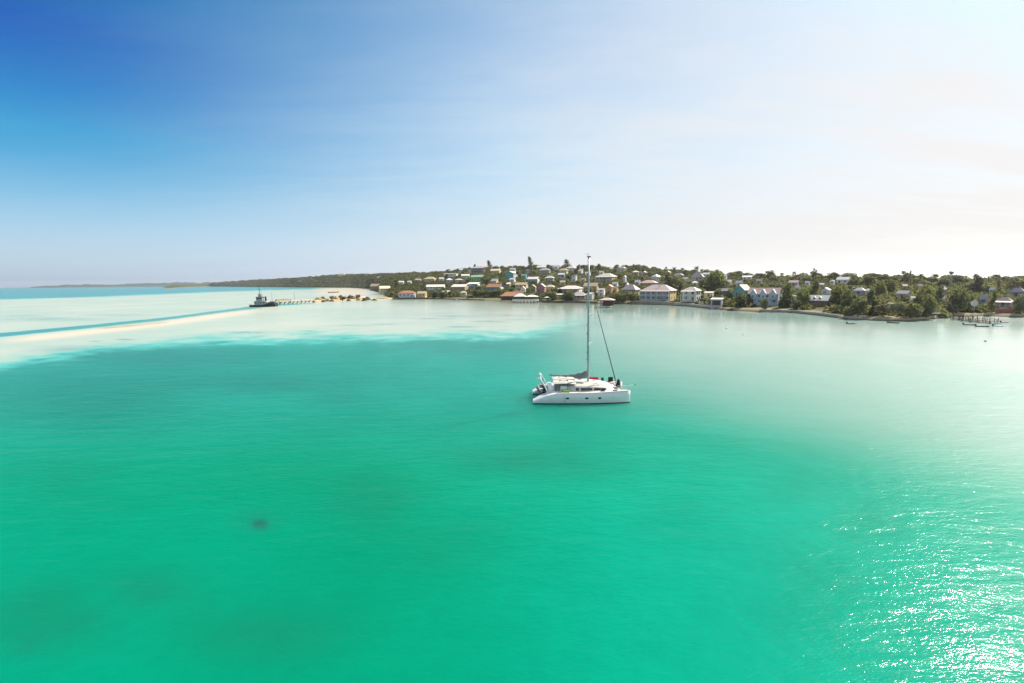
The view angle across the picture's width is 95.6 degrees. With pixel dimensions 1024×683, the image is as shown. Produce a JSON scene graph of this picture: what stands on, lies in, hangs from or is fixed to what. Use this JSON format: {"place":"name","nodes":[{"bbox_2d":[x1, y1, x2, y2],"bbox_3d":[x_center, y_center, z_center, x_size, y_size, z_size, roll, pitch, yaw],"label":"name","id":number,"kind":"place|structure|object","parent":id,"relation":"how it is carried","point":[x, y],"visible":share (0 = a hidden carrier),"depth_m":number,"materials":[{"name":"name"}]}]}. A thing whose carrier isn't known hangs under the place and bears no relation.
{"place":"outdoors","nodes":[
{"label":"outdoors","id":0,"kind":"place"},
{"bbox_2d":[31,282,212,287],"bbox_3d":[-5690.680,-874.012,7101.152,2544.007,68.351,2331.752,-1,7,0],"label":"hills","id":1,"kind":"structure","parent":0,"point":[141,284],"depth_m":6678.39,"materials":[{"name":"plant"}]},
{"bbox_2d":[308,297,392,301],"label":"sand spit","id":2,"kind":"structure","parent":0,"point":[381,298],"depth_m":465.07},
{"bbox_2d":[0,277,1023,682],"bbox_3d":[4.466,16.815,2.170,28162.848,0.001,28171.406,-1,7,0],"label":"water","id":3,"kind":"structure","parent":0,"point":[214,485],"depth_m":37.47,"materials":[{"name":"liquid"}]},
{"bbox_2d":[249,291,277,306],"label":"workboat","id":4,"kind":"object","parent":3,"relation":"on","point":[260,301],"visible":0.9,"depth_m":350.56,"materials":[{"name":"black paint"}]},
{"bbox_2d":[270,299,311,303],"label":"concrete jetty","id":5,"kind":"object","parent":3,"relation":"in","point":[289,301],"visible":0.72,"depth_m":401.62,"materials":[{"name":"grey concrete"}]},
{"bbox_2d":[501,291,523,301],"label":"restaurant hall","id":6,"kind":"structure","parent":3,"relation":"in","point":[507,296],"depth_m":394.95,"materials":[{"name":"brown wood"}]},
{"bbox_2d":[512,293,538,302],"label":"restaurant deck","id":7,"kind":"structure","parent":3,"relation":"in","point":[520,297],"depth_m":369.59,"materials":[{"name":"white wood"}]},
{"bbox_2d":[532,255,635,403],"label":"catamaran","id":8,"kind":"object","parent":3,"relation":"on","point":[581,389],"visible":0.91,"depth_m":65.23,"materials":[{"name":"plastic"}]},
{"bbox_2d":[536,384,547,392],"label":"tender","id":9,"kind":"object","parent":8,"relation":"hanging from","point":[540,388],"visible":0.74,"depth_m":67.92,"materials":[{"name":"black fabric"}]},
{"bbox_2d":[598,298,614,307],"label":"pile boathouse","id":10,"kind":"object","parent":3,"relation":"in","point":[607,302],"visible":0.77,"depth_m":294.83,"materials":[{"name":"white wood"}]},
{"bbox_2d":[950,314,998,323],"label":"timber dock","id":11,"kind":"object","parent":3,"relation":"in","point":[968,319],"visible":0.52,"depth_m":177.07,"materials":[{"name":"brown wood"}]},
{"bbox_2d":[0,0,1023,287],"label":"sky","id":12,"kind":"structure","parent":0,"point":[142,141],"materials":[{"name":"blue"}]},
{"bbox_2d":[163,269,1023,320],"bbox_3d":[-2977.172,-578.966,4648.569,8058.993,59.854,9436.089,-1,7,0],"label":"island terrain","id":13,"kind":"structure","parent":0,"point":[756,308],"depth_m":252.99,"materials":[{"name":"plant"}]},
{"bbox_2d":[378,286,389,294],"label":"house","id":14,"kind":"structure","parent":13,"relation":"on","point":[382,290],"depth_m":682.53,"materials":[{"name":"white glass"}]},
{"bbox_2d":[398,291,415,297],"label":"house","id":15,"kind":"structure","parent":13,"relation":"on","point":[407,294],"depth_m":477.32,"materials":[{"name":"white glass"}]},
{"bbox_2d":[416,291,426,296],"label":"house","id":16,"kind":"structure","parent":13,"relation":"on","point":[422,293],"depth_m":480.62,"materials":[{"name":"paint"}]},
{"bbox_2d":[426,285,445,289],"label":"house","id":17,"kind":"structure","parent":13,"relation":"on","point":[430,287],"depth_m":582.08,"materials":[{"name":"white wood"}]},
{"bbox_2d":[438,290,447,297],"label":"shrub","id":18,"kind":"object","parent":13,"relation":"on","point":[444,294],"visible":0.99,"depth_m":471.26,"materials":[{"name":"green plant"}]},
{"bbox_2d":[429,298,484,299],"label":"sea wall","id":19,"kind":"structure","parent":13,"relation":"on","point":[457,299],"depth_m":452.66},
{"bbox_2d":[451,284,470,290],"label":"house","id":20,"kind":"structure","parent":13,"relation":"on","point":[455,287],"depth_m":539.36,"materials":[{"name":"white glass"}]},
{"bbox_2d":[467,282,479,288],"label":"house","id":21,"kind":"structure","parent":13,"relation":"on","point":[472,284],"depth_m":549.29,"materials":[{"name":"paint"}]},
{"bbox_2d":[471,275,483,281],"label":"house","id":22,"kind":"structure","parent":13,"relation":"on","point":[475,278],"depth_m":624.25,"materials":[{"name":"paint"}]},
{"bbox_2d":[471,266,484,273],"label":"house","id":23,"kind":"structure","parent":13,"relation":"on","point":[478,270],"depth_m":738.92,"materials":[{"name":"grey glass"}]},
{"bbox_2d":[486,284,503,289],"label":"house","id":24,"kind":"structure","parent":13,"relation":"on","point":[492,286],"depth_m":479.43,"materials":[{"name":"ceramic"}]},
{"bbox_2d":[504,271,517,277],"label":"house","id":25,"kind":"structure","parent":13,"relation":"on","point":[510,274],"depth_m":609.84,"materials":[{"name":"paint"}]},
{"bbox_2d":[515,282,528,287],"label":"house","id":26,"kind":"structure","parent":13,"relation":"on","point":[521,284],"depth_m":496.87,"materials":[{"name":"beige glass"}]},
{"bbox_2d":[527,277,539,283],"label":"house","id":27,"kind":"structure","parent":13,"relation":"on","point":[530,279],"depth_m":538.46,"materials":[{"name":"stone"}]},
{"bbox_2d":[537,283,545,293],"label":"house","id":28,"kind":"structure","parent":13,"relation":"on","point":[541,287],"depth_m":439.09,"materials":[{"name":"paint"}]},
{"bbox_2d":[539,268,549,272],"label":"house","id":29,"kind":"structure","parent":13,"relation":"on","point":[544,270],"depth_m":641.52,"materials":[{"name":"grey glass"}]},
{"bbox_2d":[546,285,554,292],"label":"house","id":30,"kind":"structure","parent":13,"relation":"on","point":[549,288],"depth_m":428.98,"materials":[{"name":"paint"}]},
{"bbox_2d":[545,292,557,299],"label":"shrub","id":31,"kind":"object","parent":13,"relation":"on","point":[553,295],"visible":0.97,"depth_m":375.54,"materials":[{"name":"green plant"}]},
{"bbox_2d":[539,300,597,302],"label":"sea wall","id":32,"kind":"structure","parent":13,"relation":"on","point":[568,301],"depth_m":364.21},
{"bbox_2d":[562,290,574,300],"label":"broadleaf tree","id":33,"kind":"object","parent":13,"relation":"on","point":[570,294],"visible":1,"depth_m":366.74,"materials":[{"name":"green plant"}]},
{"bbox_2d":[558,286,583,293],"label":"house","id":34,"kind":"structure","parent":13,"relation":"on","point":[574,289],"depth_m":403.62,"materials":[{"name":"paint"}]},
{"bbox_2d":[573,292,585,299],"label":"pavilion","id":35,"kind":"structure","parent":13,"relation":"on","point":[580,295],"depth_m":371.24,"materials":[{"name":"white wood"}]},
{"bbox_2d":[583,283,598,292],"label":"house","id":36,"kind":"structure","parent":13,"relation":"on","point":[595,286],"depth_m":410.18,"materials":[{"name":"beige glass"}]},
{"bbox_2d":[597,289,604,296],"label":"house","id":37,"kind":"structure","parent":13,"relation":"on","point":[601,292],"depth_m":378.16,"materials":[{"name":"paint"}]},
{"bbox_2d":[596,273,617,280],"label":"house","id":38,"kind":"structure","parent":13,"relation":"on","point":[607,276],"depth_m":498.15,"materials":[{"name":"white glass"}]},
{"bbox_2d":[605,284,613,294],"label":"house","id":39,"kind":"structure","parent":13,"relation":"on","point":[609,288],"depth_m":389.67,"materials":[{"name":"paint"}]},
{"bbox_2d":[208,265,1023,317],"bbox_3d":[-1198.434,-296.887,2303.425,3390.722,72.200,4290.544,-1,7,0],"label":"undergrowth","id":40,"kind":"object","parent":13,"relation":"on","point":[883,298],"visible":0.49,"depth_m":469.95,"materials":[{"name":"green plant"}]},
{"bbox_2d":[615,293,623,301],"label":"shrub","id":41,"kind":"object","parent":13,"relation":"on","point":[619,298],"visible":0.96,"depth_m":337.85,"materials":[{"name":"green plant"}]},
{"bbox_2d":[620,292,629,301],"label":"shrub","id":42,"kind":"object","parent":13,"relation":"on","point":[625,297],"visible":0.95,"depth_m":338.41,"materials":[{"name":"green plant"}]},
{"bbox_2d":[620,284,640,294],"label":"house","id":43,"kind":"structure","parent":13,"relation":"on","point":[631,287],"depth_m":378.96,"materials":[{"name":"grey wood"}]},
{"bbox_2d":[629,292,638,301],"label":"shrub","id":44,"kind":"object","parent":13,"relation":"on","point":[633,297],"visible":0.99,"depth_m":336.39,"materials":[{"name":"green plant"}]},
{"bbox_2d":[640,280,657,285],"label":"house","id":45,"kind":"structure","parent":13,"relation":"on","point":[647,282],"depth_m":428.16,"materials":[{"name":"pink wood"}]},
{"bbox_2d":[632,301,673,304],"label":"sea wall","id":46,"kind":"structure","parent":13,"relation":"on","point":[653,302],"depth_m":325.51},
{"bbox_2d":[651,274,660,281],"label":"house","id":47,"kind":"structure","parent":13,"relation":"on","point":[656,277],"depth_m":473.18,"materials":[{"name":"paint"}]},
{"bbox_2d":[640,285,676,301],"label":"house","id":48,"kind":"structure","parent":13,"relation":"on","point":[659,293],"depth_m":329.71,"materials":[{"name":"paint"}]},
{"bbox_2d":[664,273,672,285],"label":"broadleaf tree","id":49,"kind":"object","parent":13,"relation":"on","point":[667,279],"visible":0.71,"depth_m":412.25,"materials":[{"name":"green plant"}]},
{"bbox_2d":[668,275,684,285],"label":"broadleaf tree","id":50,"kind":"object","parent":13,"relation":"on","point":[675,279],"visible":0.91,"depth_m":403.97,"materials":[{"name":"green plant"}]},
{"bbox_2d":[675,280,684,291],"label":"broadleaf tree","id":51,"kind":"object","parent":13,"relation":"on","point":[680,286],"visible":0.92,"depth_m":364.46,"materials":[{"name":"green plant"}]},
{"bbox_2d":[680,287,701,302],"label":"house","id":52,"kind":"structure","parent":13,"relation":"on","point":[689,294],"depth_m":308.15,"materials":[{"name":"paint"}]},
{"bbox_2d":[674,303,710,307],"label":"sea wall","id":53,"kind":"structure","parent":13,"relation":"on","point":[692,304],"depth_m":292.96,"materials":[{"name":"concrete"}]},
{"bbox_2d":[691,272,704,280],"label":"house","id":54,"kind":"structure","parent":13,"relation":"on","point":[696,276],"depth_m":462.08,"materials":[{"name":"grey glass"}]},
{"bbox_2d":[698,277,707,289],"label":"broadleaf tree","id":55,"kind":"object","parent":13,"relation":"on","point":[702,281],"visible":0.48,"depth_m":363.67,"materials":[{"name":"green plant"}]},
{"bbox_2d":[704,291,713,297],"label":"hut","id":56,"kind":"object","parent":13,"relation":"on","point":[707,294],"visible":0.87,"depth_m":319.17,"materials":[{"name":"paint"}]},
{"bbox_2d":[703,269,728,290],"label":"broadleaf tree","id":57,"kind":"object","parent":13,"relation":"on","point":[713,282],"visible":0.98,"depth_m":347.83,"materials":[{"name":"green plant"}]},
{"bbox_2d":[710,298,723,308],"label":"boathouse","id":58,"kind":"object","parent":13,"relation":"on","point":[716,302],"visible":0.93,"depth_m":267.68,"materials":[{"name":"paint"}]},
{"bbox_2d":[721,288,731,295],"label":"house","id":59,"kind":"structure","parent":13,"relation":"on","point":[724,291],"depth_m":317.83,"materials":[{"name":"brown wood"}]},
{"bbox_2d":[725,288,733,297],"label":"broadleaf tree","id":60,"kind":"object","parent":13,"relation":"on","point":[730,294],"visible":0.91,"depth_m":284.74,"materials":[{"name":"green plant"}]},
{"bbox_2d":[734,292,747,306],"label":"broadleaf tree","id":61,"kind":"object","parent":13,"relation":"on","point":[740,299],"visible":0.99,"depth_m":255.87,"materials":[{"name":"green plant"}]},
{"bbox_2d":[734,284,749,296],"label":"house","id":62,"kind":"structure","parent":13,"relation":"on","point":[742,288],"depth_m":300.61,"materials":[{"name":"paint"}]},
{"bbox_2d":[760,298,767,308],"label":"shrub","id":63,"kind":"object","parent":13,"relation":"on","point":[764,304],"visible":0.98,"depth_m":240.90,"materials":[{"name":"green plant"}]},
{"bbox_2d":[747,288,781,305],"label":"house","id":64,"kind":"structure","parent":13,"relation":"on","point":[770,295],"depth_m":256.88,"materials":[{"name":"blue wood"}]},
{"bbox_2d":[764,283,783,286],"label":"broadleaf tree","id":65,"kind":"object","parent":13,"relation":"on","point":[773,285],"visible":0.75,"depth_m":350.34,"materials":[{"name":"green plant"}]},
{"bbox_2d":[778,296,786,306],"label":"shrub","id":66,"kind":"object","parent":13,"relation":"on","point":[781,302],"visible":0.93,"depth_m":245.62,"materials":[{"name":"green plant"}]},
{"bbox_2d":[759,309,806,312],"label":"sea wall","id":67,"kind":"structure","parent":13,"relation":"on","point":[768,310],"depth_m":236.29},
{"bbox_2d":[782,282,793,304],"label":"broadleaf tree","id":68,"kind":"object","parent":13,"relation":"on","point":[787,291],"visible":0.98,"depth_m":244.53,"materials":[{"name":"green plant"}]},
{"bbox_2d":[789,280,799,286],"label":"house","id":69,"kind":"structure","parent":13,"relation":"on","point":[795,283],"depth_m":360.38,"materials":[{"name":"white wood"}]},
{"bbox_2d":[796,287,810,303],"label":"broadleaf tree","id":70,"kind":"object","parent":13,"relation":"on","point":[802,297],"visible":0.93,"depth_m":239.18,"materials":[{"name":"green plant"}]},
{"bbox_2d":[800,275,819,280],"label":"broadleaf tree","id":71,"kind":"object","parent":13,"relation":"on","point":[807,278],"visible":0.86,"depth_m":367.83,"materials":[{"name":"green plant"}]},
{"bbox_2d":[805,280,819,294],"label":"broadleaf tree","id":72,"kind":"object","parent":13,"relation":"on","point":[815,287],"visible":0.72,"depth_m":256.70,"materials":[{"name":"green plant"}]},
{"bbox_2d":[807,295,830,306],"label":"house","id":73,"kind":"structure","parent":13,"relation":"on","point":[819,300],"depth_m":236.32,"materials":[{"name":"white wood"}]},
{"bbox_2d":[821,288,830,294],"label":"house","id":74,"kind":"structure","parent":13,"relation":"on","point":[827,291],"depth_m":274.52,"materials":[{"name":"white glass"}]},
{"bbox_2d":[830,285,842,304],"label":"broadleaf tree","id":75,"kind":"object","parent":13,"relation":"on","point":[835,297],"visible":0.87,"depth_m":231.10,"materials":[{"name":"green plant"}]},
{"bbox_2d":[836,277,850,283],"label":"house","id":76,"kind":"structure","parent":13,"relation":"on","point":[841,280],"depth_m":361.37,"materials":[{"name":"white wood"}]},
{"bbox_2d":[840,288,853,307],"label":"broadleaf tree","id":77,"kind":"object","parent":13,"relation":"on","point":[847,301],"visible":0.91,"depth_m":209.32,"materials":[{"name":"green plant"}]},
{"bbox_2d":[842,306,853,315],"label":"shrub","id":78,"kind":"object","parent":13,"relation":"on","point":[846,311],"visible":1,"depth_m":194.13,"materials":[{"name":"green plant"}]},
{"bbox_2d":[847,285,856,300],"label":"broadleaf tree","id":79,"kind":"object","parent":13,"relation":"on","point":[852,291],"visible":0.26,"depth_m":223.68,"materials":[{"name":"green plant"}]},
{"bbox_2d":[847,275,860,285],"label":"broadleaf tree","id":80,"kind":"object","parent":13,"relation":"on","point":[853,281],"visible":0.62,"depth_m":307.53,"materials":[{"name":"green plant"}]},
{"bbox_2d":[850,296,867,315],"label":"broadleaf tree","id":81,"kind":"object","parent":13,"relation":"on","point":[857,306],"visible":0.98,"depth_m":192.40,"materials":[{"name":"green plant"}]},
{"bbox_2d":[853,287,865,295],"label":"house","id":82,"kind":"structure","parent":13,"relation":"on","point":[859,291],"depth_m":270.85,"materials":[{"name":"paint"}]},
{"bbox_2d":[857,275,877,286],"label":"broadleaf tree","id":83,"kind":"object","parent":13,"relation":"on","point":[867,280],"visible":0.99,"depth_m":293.62,"materials":[{"name":"green plant"}]},
{"bbox_2d":[862,273,882,278],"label":"broadleaf tree","id":84,"kind":"object","parent":13,"relation":"on","point":[878,276],"visible":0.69,"depth_m":362.45,"materials":[{"name":"green plant"}]},
{"bbox_2d":[867,289,880,314],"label":"broadleaf tree","id":85,"kind":"object","parent":13,"relation":"on","point":[871,297],"visible":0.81,"depth_m":192.72,"materials":[{"name":"green plant"}]},
{"bbox_2d":[874,280,886,294],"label":"broadleaf tree","id":86,"kind":"object","parent":13,"relation":"on","point":[878,289],"visible":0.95,"depth_m":259.53,"materials":[{"name":"green plant"}]},
{"bbox_2d":[873,304,892,316],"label":"broadleaf tree","id":87,"kind":"object","parent":13,"relation":"on","point":[883,308],"visible":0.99,"depth_m":187.75,"materials":[{"name":"green plant"}]},
{"bbox_2d":[881,279,896,291],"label":"broadleaf tree","id":88,"kind":"object","parent":13,"relation":"on","point":[889,283],"visible":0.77,"depth_m":278.33,"materials":[{"name":"green plant"}]},
{"bbox_2d":[891,302,906,316],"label":"broadleaf tree","id":89,"kind":"object","parent":13,"relation":"on","point":[898,307],"visible":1,"depth_m":183.99,"materials":[{"name":"green plant"}]},
{"bbox_2d":[896,290,911,298],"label":"house","id":90,"kind":"structure","parent":13,"relation":"on","point":[902,293],"depth_m":240.48,"materials":[{"name":"paint"}]},
{"bbox_2d":[901,271,910,283],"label":"broadleaf tree","id":91,"kind":"object","parent":13,"relation":"on","point":[905,277],"visible":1,"depth_m":297.00,"materials":[{"name":"green plant"}]},
{"bbox_2d":[902,302,924,317],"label":"broadleaf tree","id":92,"kind":"object","parent":13,"relation":"on","point":[911,310],"visible":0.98,"depth_m":182.12,"materials":[{"name":"green plant"}]},
{"bbox_2d":[912,284,939,306],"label":"broadleaf tree","id":93,"kind":"object","parent":13,"relation":"on","point":[918,296],"visible":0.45,"depth_m":195.39,"materials":[{"name":"green plant"}]},
{"bbox_2d":[919,293,938,314],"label":"broadleaf tree","id":94,"kind":"object","parent":13,"relation":"on","point":[930,305],"visible":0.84,"depth_m":186.21,"materials":[{"name":"green plant"}]},
{"bbox_2d":[936,285,944,309],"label":"broadleaf tree","id":95,"kind":"object","parent":13,"relation":"on","point":[940,290],"visible":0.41,"depth_m":194.69,"materials":[{"name":"green plant"}]},
{"bbox_2d":[936,278,952,285],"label":"broadleaf tree","id":96,"kind":"object","parent":13,"relation":"on","point":[943,281],"visible":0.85,"depth_m":317.23,"materials":[{"name":"green plant"}]},
{"bbox_2d":[946,302,958,312],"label":"shrub","id":97,"kind":"object","parent":13,"relation":"on","point":[952,308],"visible":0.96,"depth_m":200.16,"materials":[{"name":"green plant"}]},
{"bbox_2d":[947,274,966,281],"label":"broadleaf tree","id":98,"kind":"object","parent":13,"relation":"on","point":[960,278],"visible":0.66,"depth_m":348.05,"materials":[{"name":"green plant"}]},
{"bbox_2d":[947,286,970,312],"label":"broadleaf tree","id":99,"kind":"object","parent":13,"relation":"on","point":[960,300],"visible":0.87,"depth_m":202.69,"materials":[{"name":"green plant"}]},
{"bbox_2d":[967,291,976,305],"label":"broadleaf tree","id":100,"kind":"object","parent":13,"relation":"on","point":[972,297],"visible":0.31,"depth_m":208.86,"materials":[{"name":"green plant"}]},
{"bbox_2d":[969,274,985,290],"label":"broadleaf tree","id":101,"kind":"object","parent":13,"relation":"on","point":[978,282],"visible":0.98,"depth_m":283.96,"materials":[{"name":"green plant"}]},
{"bbox_2d":[979,295,988,303],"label":"house","id":102,"kind":"structure","parent":13,"relation":"on","point":[983,299],"depth_m":226.07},
{"bbox_2d":[988,290,997,312],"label":"broadleaf tree","id":103,"kind":"object","parent":13,"relation":"on","point":[992,305],"visible":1,"depth_m":202.47,"materials":[{"name":"green plant"}]},
{"bbox_2d":[995,297,1012,307],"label":"house","id":104,"kind":"structure","parent":13,"relation":"on","point":[1005,302],"depth_m":212.38,"materials":[{"name":"white wood"}]},
{"bbox_2d":[995,308,1012,312],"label":"boundary wall","id":105,"kind":"structure","parent":13,"relation":"on","point":[1002,310],"depth_m":200.08,"materials":[{"name":"red paint"}]},
{"bbox_2d":[1005,279,1020,289],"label":"broadleaf tree","id":106,"kind":"object","parent":13,"relation":"on","point":[1010,285],"visible":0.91,"depth_m":267.29,"materials":[{"name":"green plant"}]},
{"bbox_2d":[1008,288,1023,296],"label":"house","id":107,"kind":"structure","parent":13,"relation":"on","point":[1015,292],"depth_m":261.75,"materials":[{"name":"white wood"}]},
{"bbox_2d":[1009,277,1023,289],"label":"broadleaf tree","id":108,"kind":"object","parent":13,"relation":"on","point":[1021,284],"visible":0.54,"depth_m":270.28,"materials":[{"name":"green plant"}]},
{"bbox_2d":[1013,294,1023,313],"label":"broadleaf tree","id":109,"kind":"object","parent":13,"relation":"on","point":[1018,303],"visible":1,"depth_m":196.19,"materials":[{"name":"green plant"}]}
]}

